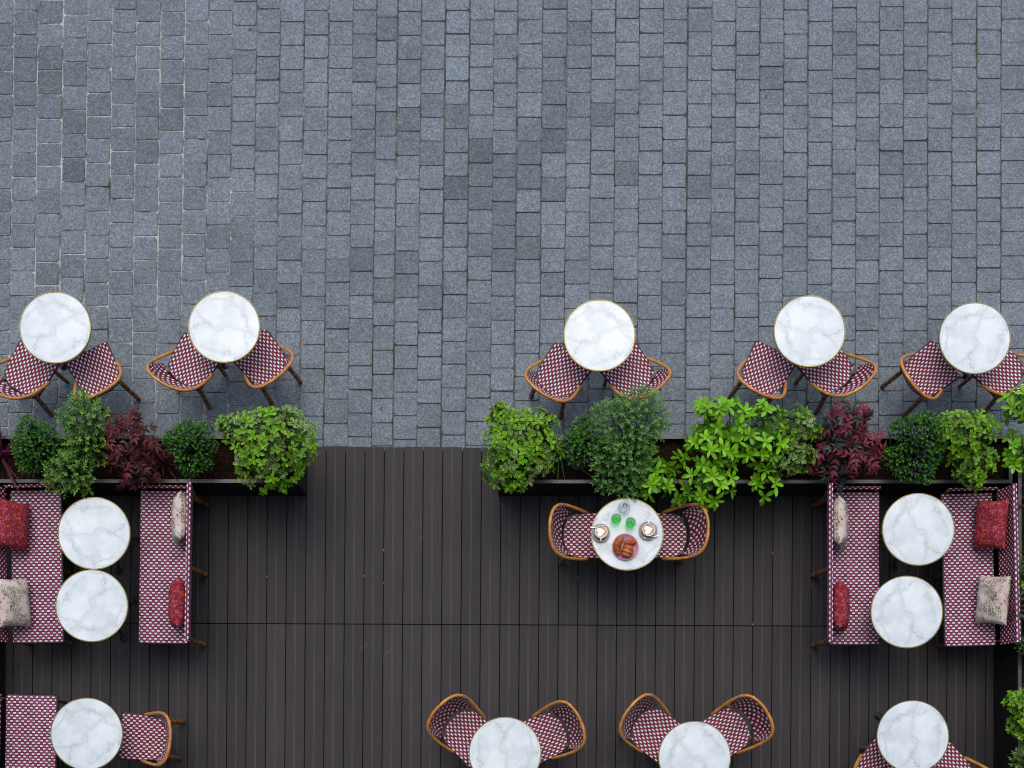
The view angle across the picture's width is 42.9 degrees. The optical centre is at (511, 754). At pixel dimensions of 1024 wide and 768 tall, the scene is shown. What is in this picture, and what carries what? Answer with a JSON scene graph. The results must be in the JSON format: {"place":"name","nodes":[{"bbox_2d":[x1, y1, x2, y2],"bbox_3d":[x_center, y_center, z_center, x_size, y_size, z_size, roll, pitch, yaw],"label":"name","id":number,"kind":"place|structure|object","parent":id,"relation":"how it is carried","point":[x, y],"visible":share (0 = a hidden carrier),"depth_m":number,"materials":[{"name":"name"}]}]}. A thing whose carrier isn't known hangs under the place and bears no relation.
{"place":"outdoors","nodes":[
{"label":"outdoors","id":0,"kind":"place"},
{"bbox_2d":[5,447,992,767],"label":"deck","id":1,"kind":"structure","parent":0,"point":[365,607],"depth_m":11.50,"materials":[{"name":"brown wood"}]},
{"bbox_2d":[0,642,4,767],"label":"planter box","id":2,"kind":"object","parent":1,"relation":"on","point":[2,693],"visible":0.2,"depth_m":11.43,"materials":[{"name":"black metal"}]},
{"bbox_2d":[0,694,66,767],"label":"woven bench","id":3,"kind":"object","parent":1,"relation":"on","point":[29,719],"visible":0.99,"depth_m":11.03,"materials":[{"name":"red"}]},
{"bbox_2d":[0,484,72,645],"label":"woven bench","id":4,"kind":"object","parent":1,"relation":"on","point":[39,564],"visible":0.84,"depth_m":11.04,"materials":[{"name":"red wicker"}]},
{"bbox_2d":[0,498,28,551],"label":"pillow","id":5,"kind":"object","parent":4,"relation":"on","point":[14,518],"visible":1,"depth_m":10.83,"materials":[{"name":"red fabric"}]},
{"bbox_2d":[0,578,31,627],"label":"pillow","id":6,"kind":"object","parent":4,"relation":"on","point":[14,604],"visible":1,"depth_m":10.83,"materials":[{"name":"fabric"}]},
{"bbox_2d":[50,698,126,767],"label":"bistro table","id":7,"kind":"object","parent":1,"relation":"on","point":[86,733],"visible":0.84,"depth_m":10.76,"materials":[{"name":"white stone"}]},
{"bbox_2d":[55,569,137,641],"bbox_3d":[-3.469,-1.228,11.128,0.600,0.742,0.600,-19,90,0],"label":"bistro table","id":8,"kind":"object","parent":1,"relation":"on","point":[91,605],"visible":1,"depth_m":10.76,"materials":[{"name":"white stone"}]},
{"bbox_2d":[58,497,138,574],"bbox_3d":[-3.450,-1.826,11.128,0.600,0.742,0.600,-4,90,0],"label":"bistro table","id":9,"kind":"object","parent":1,"relation":"on","point":[94,533],"visible":0.94,"depth_m":10.76,"materials":[{"name":"white stone"}]},
{"bbox_2d":[119,711,184,766],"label":"bistro chair","id":10,"kind":"object","parent":1,"relation":"on","point":[147,736],"visible":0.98,"depth_m":11.04,"materials":[{"name":"wicker"}]},
{"bbox_2d":[0,435,306,495],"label":"planter box","id":11,"kind":"object","parent":1,"relation":"on","point":[220,479],"visible":0.3,"depth_m":11.01,"materials":[{"name":"black metal"}]},
{"bbox_2d":[0,428,33,493],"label":"cordyline","id":12,"kind":"object","parent":11,"relation":"on","point":[5,463],"visible":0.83,"depth_m":10.90,"materials":[{"name":"plant"}]},
{"bbox_2d":[8,412,62,476],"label":"box shrub","id":13,"kind":"object","parent":11,"relation":"on","point":[31,433],"visible":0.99,"depth_m":10.64,"materials":[{"name":"green plant"}]},
{"bbox_2d":[40,387,112,499],"bbox_3d":[-3.524,-2.509,10.646,0.503,0.756,0.892,22,90,0],"label":"fine leaf shrub","id":14,"kind":"object","parent":11,"relation":"on","point":[77,441],"visible":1,"depth_m":10.57,"materials":[{"name":"green plant"}]},
{"bbox_2d":[94,405,171,491],"bbox_3d":[-3.133,-2.509,10.745,0.622,0.558,0.681,0,90,0],"label":"burgundy shrub","id":15,"kind":"object","parent":11,"relation":"on","point":[134,450],"visible":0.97,"depth_m":10.64,"materials":[{"name":"red plant"}]},
{"bbox_2d":[125,436,192,481],"bbox_3d":[-2.937,-2.466,10.859,0.635,0.331,0.418,0,90,0],"label":"cordyline","id":16,"kind":"object","parent":11,"relation":"in","point":[163,462],"visible":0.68,"depth_m":10.91,"materials":[{"name":"red plant"}]},
{"bbox_2d":[161,418,219,479],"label":"box shrub","id":17,"kind":"object","parent":11,"relation":"on","point":[177,433],"visible":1,"depth_m":10.65,"materials":[{"name":"green plant"}]},
{"bbox_2d":[214,404,319,495],"bbox_3d":[-1.993,-2.491,10.680,0.852,0.687,0.746,0,90,0],"label":"variegated bush","id":18,"kind":"object","parent":11,"relation":"on","point":[257,454],"visible":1,"depth_m":10.50,"materials":[{"name":"green plant"}]},
{"bbox_2d":[138,482,209,646],"bbox_3d":[-2.903,-1.597,11.095,0.520,0.814,1.331,1,90,0],"label":"woven bench","id":19,"kind":"object","parent":1,"relation":"on","point":[165,561],"visible":0.95,"depth_m":11.03,"materials":[{"name":"red"}]},
{"bbox_2d":[168,577,184,627],"bbox_3d":[-2.789,-1.259,10.856,0.140,0.300,0.410,1,93,-20],"label":"pillow","id":20,"kind":"object","parent":19,"relation":"on","point":[176,605],"visible":0.96,"depth_m":10.73,"materials":[{"name":"red fabric"}]},
{"bbox_2d":[171,490,186,546],"bbox_3d":[-2.768,-1.964,10.854,0.140,0.300,0.410,1,86,-18],"label":"pillow","id":21,"kind":"object","parent":19,"relation":"on","point":[178,519],"visible":0.87,"depth_m":10.73,"materials":[{"name":"fabric"}]},
{"bbox_2d":[426,694,486,766],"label":"bistro chair","id":22,"kind":"object","parent":1,"relation":"on","point":[461,729],"visible":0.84,"depth_m":11.04,"materials":[{"name":"wicker"}]},
{"bbox_2d":[469,717,540,767],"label":"bistro table","id":23,"kind":"object","parent":1,"relation":"on","point":[504,742],"visible":1,"depth_m":10.76,"materials":[{"name":"white stone"}]},
{"bbox_2d":[523,700,585,764],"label":"bistro chair","id":24,"kind":"object","parent":1,"relation":"on","point":[549,729],"visible":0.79,"depth_m":11.04,"materials":[{"name":"wicker"}]},
{"bbox_2d":[548,503,600,564],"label":"bistro chair","id":25,"kind":"object","parent":1,"relation":"on","point":[577,542],"visible":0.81,"depth_m":11.04,"materials":[{"name":"wicker"}]},
{"bbox_2d":[591,498,663,571],"bbox_3d":[0.951,-1.819,11.128,0.600,0.742,0.600,-37,90,0],"label":"bistro table","id":26,"kind":"object","parent":1,"relation":"on","point":[629,512],"visible":0.82,"depth_m":10.76,"materials":[{"name":"white stone"}]},
{"bbox_2d":[591,524,609,541],"bbox_3d":[0.731,-1.825,10.748,0.155,0.017,0.155,0,90,0],"label":"saucer","id":27,"kind":"object","parent":26,"relation":"on","point":[597,539],"visible":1,"depth_m":10.74,"materials":[{"name":"white ceramic"}]},
{"bbox_2d":[595,525,607,540],"bbox_3d":[0.728,-1.825,10.718,0.105,0.064,0.115,41,90,0],"label":"coffee cup","id":28,"kind":"object","parent":27,"relation":"on","point":[601,531],"visible":1,"depth_m":10.69,"materials":[{"name":"white ceramic"}]},
{"bbox_2d":[613,534,638,559],"bbox_3d":[0.936,-1.711,10.746,0.216,0.022,0.218,0,90,0],"label":"pink plate","id":29,"kind":"object","parent":26,"relation":"on","point":[635,546],"visible":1,"depth_m":10.74,"materials":[{"name":"ceramic"}]},
{"bbox_2d":[613,536,623,554],"bbox_3d":[0.866,-1.723,10.719,0.079,0.060,0.159,13,90,0],"label":"croissant","id":30,"kind":"object","parent":29,"relation":"on","point":[617,545],"visible":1,"depth_m":10.70,"materials":[{"name":"brown food"}]},
{"bbox_2d":[621,544,633,557],"bbox_3d":[0.949,-1.675,10.718,0.102,0.062,0.098,20,90,0],"label":"chocolate pastry","id":31,"kind":"object","parent":29,"relation":"on","point":[627,550],"visible":1,"depth_m":10.70,"materials":[{"name":"brown food"}]},
{"bbox_2d":[624,540,635,545],"bbox_3d":[0.972,-1.744,10.728,0.096,0.044,0.051,0,90,0],"label":"pastry piece","id":32,"kind":"object","parent":29,"relation":"on","point":[631,542],"visible":1,"depth_m":10.71,"materials":[{"name":"brown food"}]},
{"bbox_2d":[639,522,656,539],"bbox_3d":[1.121,-1.843,10.748,0.155,0.017,0.155,0,90,0],"label":"saucer","id":33,"kind":"object","parent":26,"relation":"on","point":[641,534],"visible":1,"depth_m":10.74,"materials":[{"name":"white ceramic"}]},
{"bbox_2d":[642,520,654,535],"bbox_3d":[1.125,-1.849,10.718,0.105,0.064,0.115,37,90,0],"label":"coffee cup","id":34,"kind":"object","parent":33,"relation":"on","point":[648,528],"visible":1,"depth_m":10.69,"materials":[{"name":"white ceramic"}]},
{"bbox_2d":[618,693,680,765],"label":"bistro chair","id":35,"kind":"object","parent":1,"relation":"on","point":[652,727],"visible":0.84,"depth_m":11.04,"materials":[{"name":"wicker"}]},
{"bbox_2d":[654,503,709,564],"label":"bistro chair","id":36,"kind":"object","parent":1,"relation":"on","point":[674,538],"visible":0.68,"depth_m":10.96,"materials":[{"name":"wicker"}]},
{"bbox_2d":[658,721,730,767],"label":"bistro table","id":37,"kind":"object","parent":1,"relation":"on","point":[694,744],"visible":1,"depth_m":10.76,"materials":[{"name":"white stone"}]},
{"bbox_2d":[700,694,774,756],"bbox_3d":[1.865,-0.218,11.074,0.538,0.856,0.463,-33,90,0],"label":"bistro chair","id":38,"kind":"object","parent":1,"relation":"on","point":[729,722],"visible":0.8,"depth_m":10.99,"materials":[{"name":"wicker"}]},
{"bbox_2d":[497,435,1011,495],"bbox_3d":[2.036,-2.476,11.213,4.318,0.567,0.402,0,90,0],"label":"planter box","id":39,"kind":"object","parent":1,"relation":"on","point":[575,482],"visible":0.3,"depth_m":11.01,"materials":[{"name":"black metal"}]},
{"bbox_2d":[479,399,565,493],"bbox_3d":[0.089,-2.502,10.690,0.710,0.668,0.742,0,90,0],"label":"variegated bush","id":40,"kind":"object","parent":39,"relation":"on","point":[504,440],"visible":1,"depth_m":10.52,"materials":[{"name":"green plant"}]},
{"bbox_2d":[549,418,590,482],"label":"grass tuft","id":41,"kind":"object","parent":39,"relation":"on","point":[558,454],"visible":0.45,"depth_m":10.89,"materials":[{"name":"green plant"}]},
{"bbox_2d":[560,414,605,469],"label":"box shrub","id":42,"kind":"object","parent":39,"relation":"on","point":[581,435],"visible":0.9,"depth_m":10.64,"materials":[{"name":"green plant"}]},
{"bbox_2d":[586,383,673,501],"bbox_3d":[0.947,-2.532,10.622,0.704,0.804,0.915,0,90,0],"label":"fine leaf shrub","id":43,"kind":"object","parent":39,"relation":"on","point":[629,447],"visible":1,"depth_m":10.49,"materials":[{"name":"green plant"}]},
{"bbox_2d":[639,449,696,507],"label":"rosette shrub","id":44,"kind":"object","parent":39,"relation":"on","point":[655,483],"visible":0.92,"depth_m":10.73,"materials":[{"name":"green plant"}]},
{"bbox_2d":[681,395,752,512],"bbox_3d":[1.677,-2.447,10.676,0.565,0.697,0.932,0,90,0],"label":"rosette shrub","id":45,"kind":"object","parent":39,"relation":"on","point":[704,439],"visible":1,"depth_m":10.51,"materials":[{"name":"green plant"}]},
{"bbox_2d":[738,398,789,505],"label":"rosette shrub","id":46,"kind":"object","parent":39,"relation":"on","point":[754,436],"visible":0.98,"depth_m":10.55,"materials":[{"name":"green plant"}]},
{"bbox_2d":[771,402,824,478],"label":"variegated bush","id":47,"kind":"object","parent":39,"relation":"on","point":[799,452],"visible":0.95,"depth_m":10.62,"materials":[{"name":"green plant"}]},
{"bbox_2d":[801,395,886,495],"bbox_3d":[2.709,-2.516,10.677,0.682,0.693,0.715,-37,90,0],"label":"burgundy shrub","id":48,"kind":"object","parent":39,"relation":"on","point":[839,444],"visible":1,"depth_m":10.54,"materials":[{"name":"red plant"}]},
{"bbox_2d":[874,421,917,465],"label":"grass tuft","id":49,"kind":"object","parent":39,"relation":"on","point":[890,441],"visible":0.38,"depth_m":10.88,"materials":[{"name":"green plant"}]},
{"bbox_2d":[880,409,946,485],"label":"box shrub","id":50,"kind":"object","parent":39,"relation":"on","point":[920,449],"visible":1,"depth_m":10.64,"materials":[{"name":"green plant"}]},
{"bbox_2d":[929,408,1002,492],"bbox_3d":[3.706,-2.483,10.715,0.593,0.618,0.667,0,90,0],"label":"variegated bush","id":51,"kind":"object","parent":39,"relation":"on","point":[966,455],"visible":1,"depth_m":10.56,"materials":[{"name":"green plant"}]},
{"bbox_2d":[810,483,880,647],"bbox_3d":[2.859,-1.587,11.095,0.520,0.814,1.331,0,90,0],"label":"woven bench","id":52,"kind":"object","parent":1,"relation":"on","point":[853,565],"visible":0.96,"depth_m":11.03,"materials":[{"name":"wicker"}]},
{"bbox_2d":[833,496,848,550],"bbox_3d":[2.730,-1.925,10.854,0.140,0.300,0.410,0,87,18],"label":"pillow","id":53,"kind":"object","parent":52,"relation":"on","point":[840,523],"visible":0.83,"depth_m":10.73,"materials":[{"name":"fabric"}]},
{"bbox_2d":[833,579,849,630],"bbox_3d":[2.740,-1.240,10.856,0.140,0.300,0.410,0,90,20],"label":"pillow","id":54,"kind":"object","parent":52,"relation":"on","point":[841,604],"visible":0.91,"depth_m":10.73,"materials":[{"name":"red fabric"}]},
{"bbox_2d":[853,737,892,767],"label":"bistro chair","id":55,"kind":"object","parent":1,"relation":"on","point":[870,757],"visible":0.69,"depth_m":11.04,"materials":[{"name":"wicker"}]},
{"bbox_2d":[870,576,942,648],"bbox_3d":[3.259,-1.177,11.128,0.600,0.742,0.600,33,90,0],"label":"bistro table","id":56,"kind":"object","parent":1,"relation":"on","point":[906,612],"visible":0.89,"depth_m":10.76,"materials":[{"name":"white stone"}]},
{"bbox_2d":[874,700,948,767],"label":"bistro table","id":57,"kind":"object","parent":1,"relation":"on","point":[912,733],"visible":0.89,"depth_m":10.76,"materials":[{"name":"white stone"}]},
{"bbox_2d":[880,493,954,570],"bbox_3d":[3.354,-1.859,11.128,0.600,0.742,0.600,-10,90,0],"label":"bistro table","id":58,"kind":"object","parent":1,"relation":"on","point":[917,529],"visible":0.94,"depth_m":10.76,"materials":[{"name":"white stone"}]},
{"bbox_2d":[932,742,987,767],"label":"bistro chair","id":59,"kind":"object","parent":1,"relation":"on","point":[953,757],"visible":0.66,"depth_m":11.04,"materials":[{"name":"wicker"}]},
{"bbox_2d":[934,484,1020,647],"bbox_3d":[3.901,-1.577,11.095,0.520,0.814,1.331,-1,90,0],"label":"woven bench","id":60,"kind":"object","parent":1,"relation":"on","point":[965,565],"visible":0.83,"depth_m":11.03,"materials":[{"name":"wicker"}]},
{"bbox_2d":[973,499,1008,549],"bbox_3d":[3.997,-1.918,10.879,0.140,0.300,0.410,-1,97,-38],"label":"pillow","id":61,"kind":"object","parent":60,"relation":"on","point":[991,519],"visible":1,"depth_m":10.81,"materials":[{"name":"red fabric"}]},
{"bbox_2d":[975,575,1010,624],"bbox_3d":[4.012,-1.288,10.876,0.140,0.300,0.410,-1,98,-36],"label":"pillow","id":62,"kind":"object","parent":60,"relation":"on","point":[993,595],"visible":1,"depth_m":10.81,"materials":[{"name":"fabric"}]},
{"bbox_2d":[993,435,1023,767],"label":"planter box","id":63,"kind":"object","parent":1,"relation":"on","point":[1008,666],"visible":0.41,"depth_m":11.19,"materials":[{"name":"black metal"}]},
{"bbox_2d":[996,385,1023,477],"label":"rosette shrub","id":64,"kind":"object","parent":63,"relation":"on","point":[1011,457],"visible":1,"depth_m":10.54,"materials":[{"name":"green plant"}]},
{"bbox_2d":[1001,687,1023,748],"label":"variegated bush","id":65,"kind":"object","parent":63,"relation":"on","point":[1016,704],"visible":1,"depth_m":10.71,"materials":[{"name":"green plant"}]},
{"bbox_2d":[1007,744,1023,767],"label":"fine leaf shrub","id":66,"kind":"object","parent":63,"relation":"on","point":[1017,759],"visible":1,"depth_m":10.71,"materials":[{"name":"green plant"}]},
{"bbox_2d":[1009,584,1023,631],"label":"burgundy shrub","id":67,"kind":"object","parent":63,"relation":"on","point":[1020,616],"visible":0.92,"depth_m":10.74,"materials":[{"name":"plant"}]},
{"bbox_2d":[1014,553,1023,591],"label":"fine leaf shrub","id":68,"kind":"object","parent":63,"relation":"on","point":[1021,575],"visible":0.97,"depth_m":10.73,"materials":[{"name":"green plant"}]},
{"bbox_2d":[1014,636,1023,654],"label":"box shrub","id":69,"kind":"object","parent":63,"relation":"on","point":[1019,644],"visible":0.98,"depth_m":10.78,"materials":[{"name":"green plant"}]},
{"bbox_2d":[1017,470,1023,507],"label":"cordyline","id":70,"kind":"object","parent":63,"relation":"on","point":[1020,506],"visible":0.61,"depth_m":10.89,"materials":[{"name":"plant"}]},
{"bbox_2d":[0,0,1023,450],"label":"pavement","id":71,"kind":"structure","parent":0,"point":[414,222],"depth_m":11.65,"materials":[{"name":"stone"}]},
{"bbox_2d":[0,340,68,416],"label":"bistro chair","id":72,"kind":"object","parent":71,"relation":"on","point":[27,375],"visible":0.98,"depth_m":11.19,"materials":[{"name":"red"}]},
{"bbox_2d":[19,292,91,369],"bbox_3d":[-3.823,-3.573,11.278,0.600,0.742,0.600,23,90,0],"label":"bistro table","id":73,"kind":"object","parent":71,"relation":"on","point":[55,327],"visible":0.87,"depth_m":10.91,"materials":[{"name":"white stone"}]},
{"bbox_2d":[66,342,140,416],"bbox_3d":[-3.539,-3.222,11.224,0.463,0.856,0.538,-27,90,0],"label":"bistro chair","id":74,"kind":"object","parent":71,"relation":"on","point":[96,371],"visible":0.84,"depth_m":11.19,"materials":[{"name":"wicker"}]},
{"bbox_2d":[146,332,226,408],"bbox_3d":[-2.774,-3.304,11.224,0.463,0.856,0.538,31,90,0],"label":"bistro chair","id":75,"kind":"object","parent":71,"relation":"on","point":[190,367],"visible":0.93,"depth_m":11.19,"materials":[{"name":"wicker"}]},
{"bbox_2d":[188,291,259,368],"bbox_3d":[-2.409,-3.579,11.278,0.600,0.742,0.600,23,90,0],"label":"bistro table","id":76,"kind":"object","parent":71,"relation":"on","point":[223,327],"visible":0.86,"depth_m":10.91,"materials":[{"name":"white stone"}]},
{"bbox_2d":[233,329,301,405],"bbox_3d":[-2.102,-3.333,11.224,0.463,0.856,0.538,-39,90,0],"label":"bistro chair","id":77,"kind":"object","parent":71,"relation":"on","point":[264,363],"visible":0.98,"depth_m":11.19,"materials":[{"name":"wicker"}]},
{"bbox_2d":[524,342,591,419],"bbox_3d":[0.383,-3.215,11.224,0.463,0.856,0.538,35,90,0],"label":"bistro chair","id":78,"kind":"object","parent":71,"relation":"on","point":[561,376],"visible":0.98,"depth_m":11.19,"materials":[{"name":"wicker"}]},
{"bbox_2d":[564,300,634,371],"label":"bistro table","id":79,"kind":"object","parent":71,"relation":"on","point":[599,335],"visible":0.88,"depth_m":10.91,"materials":[{"name":"white stone"}]},
{"bbox_2d":[600,341,671,417],"bbox_3d":[1.046,-3.231,11.224,0.463,0.856,0.538,-37,90,0],"label":"bistro chair","id":80,"kind":"object","parent":71,"relation":"on","point":[635,369],"visible":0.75,"depth_m":11.19,"materials":[{"name":"wicker"}]},
{"bbox_2d":[727,340,795,405],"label":"bistro chair","id":81,"kind":"object","parent":71,"relation":"on","point":[767,370],"visible":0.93,"depth_m":11.19,"materials":[{"name":"wicker"}]},
{"bbox_2d":[773,295,844,367],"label":"bistro table","id":82,"kind":"object","parent":71,"relation":"on","point":[808,331],"visible":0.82,"depth_m":10.91,"materials":[{"name":"white stone"}]},
{"bbox_2d":[794,349,876,414],"bbox_3d":[2.757,-3.261,11.224,0.463,0.856,0.538,-39,90,0],"label":"bistro chair","id":83,"kind":"object","parent":71,"relation":"on","point":[834,376],"visible":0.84,"depth_m":11.19,"materials":[{"name":"wicker"}]},
{"bbox_2d":[880,340,958,417],"bbox_3d":[3.516,-3.241,11.224,0.538,0.856,0.463,-37,90,0],"label":"bistro chair","id":84,"kind":"object","parent":71,"relation":"on","point":[927,371],"visible":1,"depth_m":11.19,"materials":[{"name":"wicker"}]},
{"bbox_2d":[938,302,1010,378],"bbox_3d":[3.874,-3.484,11.278,0.600,0.742,0.600,23,90,0],"label":"bistro table","id":85,"kind":"object","parent":71,"relation":"on","point":[974,338],"visible":0.91,"depth_m":10.91,"materials":[{"name":"white stone"}]},
{"bbox_2d":[958,348,1023,414],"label":"bistro chair","id":86,"kind":"object","parent":71,"relation":"on","point":[1006,374],"visible":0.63,"depth_m":11.19,"materials":[{"name":"wicker"}]}
]}

